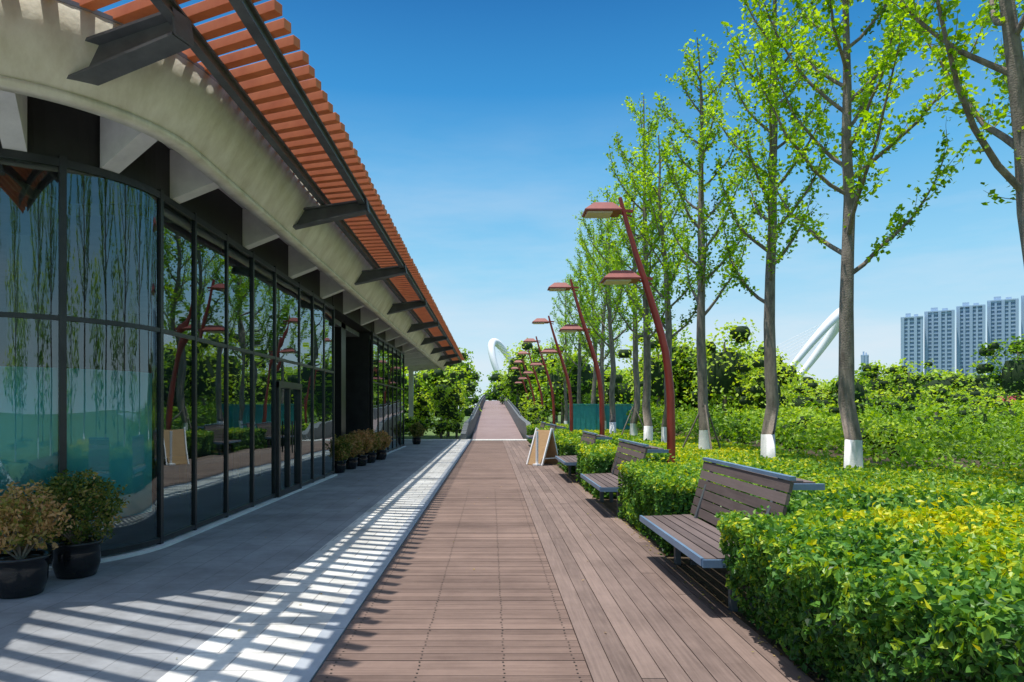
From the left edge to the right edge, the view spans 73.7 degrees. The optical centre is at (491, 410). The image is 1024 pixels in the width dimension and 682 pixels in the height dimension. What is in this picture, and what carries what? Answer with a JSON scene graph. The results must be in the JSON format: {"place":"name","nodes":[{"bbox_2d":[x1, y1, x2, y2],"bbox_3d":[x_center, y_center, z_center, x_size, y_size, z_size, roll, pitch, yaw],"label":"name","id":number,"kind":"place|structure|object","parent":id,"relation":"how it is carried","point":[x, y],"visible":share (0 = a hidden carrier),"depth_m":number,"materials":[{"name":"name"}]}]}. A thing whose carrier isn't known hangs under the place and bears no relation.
{"place":"outdoors","nodes":[
{"label":"outdoors","id":0,"kind":"place"},
{"bbox_2d":[0,440,453,681],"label":"plaza paving","id":1,"kind":"structure","parent":0,"point":[154,616],"depth_m":6.04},
{"bbox_2d":[0,479,74,598],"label":"potted shrub","id":2,"kind":"object","parent":1,"relation":"on","point":[24,572],"visible":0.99,"depth_m":5.87,"materials":[{"name":"brown plant"}]},
{"bbox_2d":[21,468,130,578],"bbox_3d":[-3.987,1.079,6.623,0.892,1.042,1.011,0,0,34],"label":"potted shrub","id":3,"kind":"object","parent":1,"relation":"on","point":[76,554],"visible":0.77,"depth_m":6.50,"materials":[{"name":"green plant"}]},
{"bbox_2d":[0,0,464,570],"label":"glass pavilion","id":4,"kind":"structure","parent":1,"relation":"on","point":[218,306],"depth_m":9.32,"materials":[{"name":"glass"}]},
{"bbox_2d":[277,381,301,497],"bbox_3d":[-3.863,0.515,13.075,0.195,2.110,1.490,0,0,0],"label":"entrance door","id":5,"kind":"structure","parent":4,"relation":"in","point":[297,387],"depth_m":13.04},
{"bbox_2d":[335,434,354,472],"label":"potted shrub","id":6,"kind":"object","parent":1,"relation":"on","point":[342,448],"visible":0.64,"depth_m":17.46,"materials":[{"name":"green plant"}]},
{"bbox_2d":[342,431,363,468],"bbox_3d":[-3.874,1.078,18.712,0.832,1.044,0.899,0,0,0],"label":"potted shrub","id":7,"kind":"object","parent":1,"relation":"on","point":[351,462],"visible":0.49,"depth_m":18.57,"materials":[{"name":"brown plant"}]},
{"bbox_2d":[354,429,374,465],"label":"potted shrub","id":8,"kind":"object","parent":1,"relation":"on","point":[368,442],"visible":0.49,"depth_m":19.69,"materials":[{"name":"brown plant"}]},
{"bbox_2d":[361,428,383,462],"bbox_3d":[-3.719,1.065,21.042,0.877,1.069,1.028,0,0,0],"label":"potted shrub","id":9,"kind":"object","parent":1,"relation":"on","point":[371,457],"visible":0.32,"depth_m":20.88,"materials":[{"name":"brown plant"}]},
{"bbox_2d":[375,430,391,459],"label":"potted shrub","id":10,"kind":"object","parent":1,"relation":"on","point":[381,453],"visible":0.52,"depth_m":22.14,"materials":[{"name":"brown plant"}]},
{"bbox_2d":[408,422,428,443],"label":"potted shrub","id":11,"kind":"object","parent":1,"relation":"on","point":[416,430],"visible":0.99,"depth_m":32.36,"materials":[{"name":"green plant"}]},
{"bbox_2d":[97,0,1023,409],"label":"sky","id":12,"kind":"structure","parent":0,"point":[481,128],"materials":[{"name":"blue"}]},
{"bbox_2d":[404,412,1022,463],"bbox_3d":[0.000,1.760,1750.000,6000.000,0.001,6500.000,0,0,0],"label":"ground","id":13,"kind":"structure","parent":0,"point":[430,435],"depth_m":46.45,"materials":[{"name":"green plant"}]},
{"bbox_2d":[156,440,467,681],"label":"light paving band","id":14,"kind":"object","parent":13,"relation":"on","point":[278,633],"visible":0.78,"depth_m":5.65,"materials":[{"name":"grey stone"}]},
{"bbox_2d":[283,440,470,681],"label":"stone edging","id":15,"kind":"object","parent":13,"relation":"on","point":[310,663],"visible":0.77,"depth_m":5.64,"materials":[{"name":"grey stone"}]},
{"bbox_2d":[406,384,467,436],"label":"bushes","id":16,"kind":"object","parent":13,"relation":"on","point":[450,402],"visible":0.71,"depth_m":45.63,"materials":[{"name":"green plant"}]},
{"bbox_2d":[404,347,483,420],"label":"distant tree mass","id":17,"kind":"object","parent":13,"relation":"on","point":[461,374],"visible":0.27,"depth_m":64.30,"materials":[{"name":"green plant"}]},
{"bbox_2d":[404,370,511,412],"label":"treeline","id":18,"kind":"object","parent":13,"relation":"on","point":[493,395],"visible":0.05,"depth_m":208.46,"materials":[{"name":"green plant"}]},
{"bbox_2d":[404,439,526,440],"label":"cross paving","id":19,"kind":"structure","parent":13,"relation":"on","point":[479,439],"depth_m":37.60,"materials":[{"name":"grey stone"}]},
{"bbox_2d":[404,401,549,438],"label":"roadside bushes","id":20,"kind":"object","parent":13,"relation":"on","point":[534,414],"visible":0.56,"depth_m":43.15,"materials":[{"name":"green plant"}]},
{"bbox_2d":[458,395,530,439],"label":"ramp bridge","id":21,"kind":"structure","parent":13,"relation":"on","point":[495,420],"depth_m":48.14,"materials":[{"name":"wood"}]},
{"bbox_2d":[488,338,527,373],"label":"footbridge pylon","id":22,"kind":"object","parent":13,"relation":"on","point":[493,343],"visible":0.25,"depth_m":492.70,"materials":[{"name":"white metal"}]},
{"bbox_2d":[511,366,529,407],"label":"street lamp","id":23,"kind":"object","parent":13,"relation":"on","point":[516,382],"visible":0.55,"depth_m":75.63,"materials":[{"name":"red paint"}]},
{"bbox_2d":[513,359,534,404],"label":"street lamp","id":24,"kind":"object","parent":13,"relation":"on","point":[521,378],"visible":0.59,"depth_m":65.67,"materials":[{"name":"red metal"}]},
{"bbox_2d":[491,340,564,421],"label":"distant tree mass","id":25,"kind":"object","parent":13,"relation":"on","point":[510,387],"visible":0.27,"depth_m":80.30,"materials":[{"name":"green plant"}]},
{"bbox_2d":[547,278,577,423],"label":"deciduous tree","id":26,"kind":"object","parent":13,"relation":"on","point":[570,347],"visible":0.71,"depth_m":63.92,"materials":[{"name":"green plant"}]},
{"bbox_2d":[312,441,814,681],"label":"wooden boardwalk","id":27,"kind":"structure","parent":13,"relation":"on","point":[522,601],"depth_m":5.64,"materials":[{"name":"brown wood"}]},
{"bbox_2d":[238,468,812,681],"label":"leaf litter","id":28,"kind":"object","parent":27,"relation":"on","point":[668,565],"visible":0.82,"depth_m":6.36,"materials":[{"name":"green plant"}]},
{"bbox_2d":[526,428,559,465],"bbox_3d":[1.493,1.056,20.193,0.940,1.093,0.640,0,0,-43],"label":"sandwich board","id":29,"kind":"object","parent":27,"relation":"on","point":[543,449],"visible":0.93,"depth_m":20.16,"materials":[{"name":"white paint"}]},
{"bbox_2d":[510,343,680,424],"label":"distant tree mass","id":30,"kind":"object","parent":13,"relation":"on","point":[623,394],"visible":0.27,"depth_m":67.53,"materials":[{"name":"green plant"}]},
{"bbox_2d":[615,324,808,431],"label":"distant tree mass","id":31,"kind":"object","parent":13,"relation":"on","point":[684,378],"visible":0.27,"depth_m":46.48,"materials":[{"name":"green plant"}]},
{"bbox_2d":[683,318,801,434],"bbox_3d":[14.265,-1.685,38.806,6.304,6.970,8.246,0,0,21],"label":"distant tree mass","id":32,"kind":"object","parent":13,"relation":"on","point":[725,375],"visible":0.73,"depth_m":37.29,"materials":[{"name":"green plant"}]},
{"bbox_2d":[512,368,1023,399],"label":"treeline","id":33,"kind":"object","parent":13,"relation":"on","point":[958,381],"visible":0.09,"depth_m":305.44,"materials":[{"name":"green plant"}]},
{"bbox_2d":[524,427,1023,681],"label":"planting bed","id":34,"kind":"object","parent":13,"relation":"on","point":[712,581],"depth_m":6.88,"materials":[{"name":"soil"}]},
{"bbox_2d":[518,349,543,418],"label":"street lamp","id":35,"kind":"object","parent":34,"relation":"on","point":[527,372],"visible":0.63,"depth_m":55.72,"materials":[{"name":"red metal"}]},
{"bbox_2d":[526,422,549,438],"bbox_3d":[2.174,1.080,30.575,1.112,1.140,2.210,0,0,0],"label":"park bench","id":36,"kind":"object","parent":34,"relation":"on","point":[543,424],"visible":0.45,"depth_m":30.02,"materials":[{"name":"grey wood"}]},
{"bbox_2d":[523,336,554,423],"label":"street lamp","id":37,"kind":"object","parent":34,"relation":"on","point":[529,340],"visible":0.74,"depth_m":45.77,"materials":[{"name":"red metal"}]},
{"bbox_2d":[526,424,551,443],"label":"boxwood hedge","id":38,"kind":"object","parent":34,"relation":"on","point":[530,429],"visible":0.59,"depth_m":32.64,"materials":[{"name":"green plant"}]},
{"bbox_2d":[534,427,564,431],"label":"boxwood hedge","id":39,"kind":"object","parent":34,"relation":"on","point":[541,428],"visible":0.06,"depth_m":27.64,"materials":[{"name":"green plant"}]},
{"bbox_2d":[532,316,572,431],"bbox_3d":[3.284,-1.536,35.900,2.248,6.932,0.600,0,0,0],"label":"street lamp","id":40,"kind":"object","parent":34,"relation":"on","point":[544,321],"visible":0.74,"depth_m":35.82,"materials":[{"name":"red metal"}]},
{"bbox_2d":[549,424,565,430],"bbox_3d":[2.174,1.080,25.575,1.112,1.140,2.210,0,0,0],"label":"park bench","id":41,"kind":"object","parent":34,"relation":"on","point":[553,426],"visible":0.24,"depth_m":24.82,"materials":[{"name":"grey wood"}]},
{"bbox_2d":[554,430,582,452],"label":"boxwood hedge","id":42,"kind":"object","parent":34,"relation":"on","point":[566,433],"visible":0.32,"depth_m":21.42,"materials":[{"name":"green plant"}]},
{"bbox_2d":[547,279,604,434],"bbox_3d":[3.284,-1.536,25.950,2.248,6.932,0.600,0,0,0],"label":"street lamp","id":43,"kind":"object","parent":34,"relation":"on","point":[570,328],"visible":0.81,"depth_m":25.88,"materials":[{"name":"red metal"}]},
{"bbox_2d":[553,256,600,403],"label":"deciduous tree","id":44,"kind":"object","parent":34,"relation":"on","point":[567,298],"visible":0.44,"depth_m":52.90,"materials":[{"name":"green plant"}]},
{"bbox_2d":[555,431,611,482],"bbox_3d":[2.174,1.080,16.175,1.112,1.140,2.210,0,0,0],"label":"park bench","id":45,"kind":"object","parent":34,"relation":"on","point":[569,461],"visible":0.6,"depth_m":15.90,"materials":[{"name":"grey wood"}]},
{"bbox_2d":[573,404,595,429],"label":"teal hoarding","id":46,"kind":"object","parent":34,"relation":"on","point":[584,416],"visible":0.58,"depth_m":42.00,"materials":[{"name":"teal metal"}]},
{"bbox_2d":[555,434,618,473],"bbox_3d":[2.555,1.132,18.314,1.564,1.018,1.984,0,0,0],"label":"boxwood hedge","id":47,"kind":"object","parent":34,"relation":"on","point":[567,445],"visible":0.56,"depth_m":17.58,"materials":[{"name":"green plant"}]},
{"bbox_2d":[565,221,618,403],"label":"deciduous tree","id":48,"kind":"object","parent":34,"relation":"on","point":[594,288],"visible":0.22,"depth_m":46.81,"materials":[{"name":"green plant"}]},
{"bbox_2d":[570,241,628,428],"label":"deciduous tree","id":49,"kind":"object","parent":34,"relation":"on","point":[601,344],"visible":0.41,"depth_m":41.88,"materials":[{"name":"green plant"}]},
{"bbox_2d":[596,404,633,429],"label":"teal hoarding","id":50,"kind":"object","parent":34,"relation":"on","point":[621,415],"visible":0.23,"depth_m":43.20,"materials":[{"name":"teal metal"}]},
{"bbox_2d":[575,440,671,498],"bbox_3d":[2.572,1.126,13.759,1.546,1.029,2.673,0,0,0],"label":"boxwood hedge","id":51,"kind":"object","parent":34,"relation":"on","point":[594,458],"visible":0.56,"depth_m":12.95,"materials":[{"name":"green plant"}]},
{"bbox_2d":[580,439,668,516],"bbox_3d":[2.174,1.080,11.275,1.112,1.140,2.210,0,0,0],"label":"park bench","id":52,"kind":"object","parent":34,"relation":"on","point":[602,483],"visible":0.71,"depth_m":11.15,"materials":[{"name":"brown wood"}]},
{"bbox_2d":[582,197,675,462],"bbox_3d":[3.284,-1.536,16.000,2.248,6.932,0.600,0,0,0],"label":"street lamp","id":53,"kind":"object","parent":34,"relation":"on","point":[607,210],"visible":0.76,"depth_m":15.92,"materials":[{"name":"red metal"}]},
{"bbox_2d":[599,161,664,435],"bbox_3d":[6.948,-5.373,32.941,3.419,13.609,3.477,0,0,10],"label":"deciduous tree","id":54,"kind":"object","parent":34,"relation":"on","point":[636,407],"visible":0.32,"depth_m":32.94,"materials":[{"name":"green plant"}]},
{"bbox_2d":[598,93,688,440],"bbox_3d":[6.375,-5.752,27.718,3.584,14.352,3.624,0,0,41],"label":"deciduous tree","id":55,"kind":"object","parent":34,"relation":"on","point":[648,136],"visible":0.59,"depth_m":27.51,"materials":[{"name":"green plant"}]},
{"bbox_2d":[556,423,741,447],"bbox_3d":[5.806,1.421,41.988,6.616,0.811,36.211,0,0,0],"label":"ground cover","id":56,"kind":"object","parent":34,"relation":"on","point":[638,438],"visible":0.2,"depth_m":30.07,"materials":[{"name":"green plant"}]},
{"bbox_2d":[572,181,661,433],"bbox_3d":[6.456,-5.380,36.837,4.900,13.615,4.519,0,0,-35],"label":"deciduous tree","id":57,"kind":"object","parent":56,"relation":"on","point":[608,304],"visible":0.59,"depth_m":36.75,"materials":[{"name":"green plant"}]},
{"bbox_2d":[617,129,722,442],"bbox_3d":[6.591,-4.785,26.424,3.455,12.429,3.432,0,0,-29],"label":"deciduous tree","id":58,"kind":"object","parent":34,"relation":"on","point":[665,267],"visible":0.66,"depth_m":26.10,"materials":[{"name":"green plant"}]},
{"bbox_2d":[617,455,791,555],"bbox_3d":[2.563,1.126,8.818,1.525,1.010,2.717,0,0,0],"label":"boxwood hedge","id":59,"kind":"object","parent":34,"relation":"on","point":[661,488],"visible":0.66,"depth_m":8.24,"materials":[{"name":"green plant"}]},
{"bbox_2d":[640,457,824,611],"bbox_3d":[2.174,1.080,6.355,1.112,1.140,2.210,0,0,0],"label":"park bench","id":60,"kind":"object","parent":34,"relation":"on","point":[695,539],"visible":0.71,"depth_m":6.22,"materials":[{"name":"brown wood"}]},
{"bbox_2d":[643,442,929,476],"bbox_3d":[5.802,1.419,18.753,6.516,0.729,10.607,0,0,0],"label":"ground cover","id":61,"kind":"object","parent":34,"relation":"on","point":[746,455],"visible":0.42,"depth_m":17.58,"materials":[{"name":"green plant"}]},
{"bbox_2d":[648,30,761,449],"bbox_3d":[6.923,-5.373,21.923,3.477,13.609,3.419,0,0,31],"label":"deciduous tree","id":62,"kind":"object","parent":61,"relation":"on","point":[703,417],"visible":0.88,"depth_m":21.93,"materials":[{"name":"green plant"}]},
{"bbox_2d":[703,0,842,458],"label":"deciduous tree","id":63,"kind":"object","parent":61,"relation":"on","point":[768,447],"visible":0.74,"depth_m":18.01,"materials":[{"name":"green plant"}]},
{"bbox_2d":[731,0,998,467],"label":"deciduous tree","id":64,"kind":"object","parent":34,"relation":"on","point":[850,191],"visible":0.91,"depth_m":14.58,"materials":[{"name":"green plant"}]},
{"bbox_2d":[715,492,1023,681],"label":"foreground hedge","id":65,"kind":"object","parent":34,"relation":"on","point":[915,595],"visible":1,"depth_m":3.59,"materials":[{"name":"green plant"}]},
{"bbox_2d":[719,483,1023,527],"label":"shrub planting","id":66,"kind":"object","parent":34,"relation":"on","point":[804,500],"visible":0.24,"depth_m":7.09,"materials":[{"name":"green plant"}]},
{"bbox_2d":[758,463,1023,504],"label":"ground cover","id":67,"kind":"object","parent":34,"relation":"on","point":[936,480],"visible":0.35,"depth_m":11.57,"materials":[{"name":"green plant"}]},
{"bbox_2d":[862,0,1023,263],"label":"deciduous tree","id":68,"kind":"object","parent":34,"relation":"on","point":[1010,69],"visible":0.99,"depth_m":11.06,"materials":[{"name":"green plant"}]},
{"bbox_2d":[584,395,1023,477],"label":"tall undergrowth","id":69,"kind":"object","parent":13,"relation":"on","point":[960,434],"visible":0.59,"depth_m":18.53,"materials":[{"name":"green plant"}]},
{"bbox_2d":[776,308,838,377],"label":"footbridge pylon","id":70,"kind":"object","parent":13,"relation":"on","point":[830,324],"visible":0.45,"depth_m":429.91,"materials":[{"name":"white metal"}]},
{"bbox_2d":[779,358,935,414],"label":"distant tree mass","id":71,"kind":"object","parent":13,"relation":"on","point":[908,384],"visible":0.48,"depth_m":48.20,"materials":[{"name":"green plant"}]},
{"bbox_2d":[861,351,868,371],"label":"apartment tower","id":72,"kind":"structure","parent":13,"relation":"on","point":[865,358],"depth_m":559.65,"materials":[{"name":"grey glass"}]},
{"bbox_2d":[718,395,1023,456],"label":"undergrowth bushes","id":73,"kind":"object","parent":13,"relation":"on","point":[895,403],"visible":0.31,"depth_m":25.74,"materials":[{"name":"green plant"}]},
{"bbox_2d":[901,313,922,374],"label":"apartment tower","id":74,"kind":"structure","parent":13,"relation":"on","point":[912,338],"depth_m":520.11,"materials":[{"name":"grey concrete"}]},
{"bbox_2d":[924,307,954,375],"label":"apartment tower","id":75,"kind":"structure","parent":13,"relation":"on","point":[939,338],"depth_m":519.28,"materials":[{"name":"white concrete"}]},
{"bbox_2d":[868,384,1014,402],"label":"treeline","id":76,"kind":"object","parent":13,"relation":"on","point":[945,390],"visible":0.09,"depth_m":151.80,"materials":[{"name":"green plant"}]},
{"bbox_2d":[915,389,999,408],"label":"distant tree mass","id":77,"kind":"object","parent":13,"relation":"on","point":[941,400],"visible":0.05,"depth_m":52.99,"materials":[{"name":"green plant"}]},
{"bbox_2d":[956,302,985,375],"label":"apartment tower","id":78,"kind":"structure","parent":13,"relation":"on","point":[970,328],"depth_m":519.66,"materials":[{"name":"white concrete"}]},
{"bbox_2d":[968,334,1023,408],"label":"distant tree mass","id":79,"kind":"object","parent":13,"relation":"on","point":[1009,379],"visible":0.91,"depth_m":60.40,"materials":[{"name":"green plant"}]},
{"bbox_2d":[987,296,1018,384],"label":"apartment tower","id":80,"kind":"structure","parent":13,"relation":"on","point":[1002,319],"depth_m":519.35,"materials":[{"name":"white concrete"}]},
{"bbox_2d":[1021,295,1023,359],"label":"apartment tower","id":81,"kind":"structure","parent":13,"relation":"on","point":[1022,314],"depth_m":524.45,"materials":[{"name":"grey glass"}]},
{"bbox_2d":[983,396,1020,404],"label":"red roof kiosk","id":82,"kind":"object","parent":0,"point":[1007,397],"depth_m":79.83,"materials":[{"name":"metal"}]}
]}

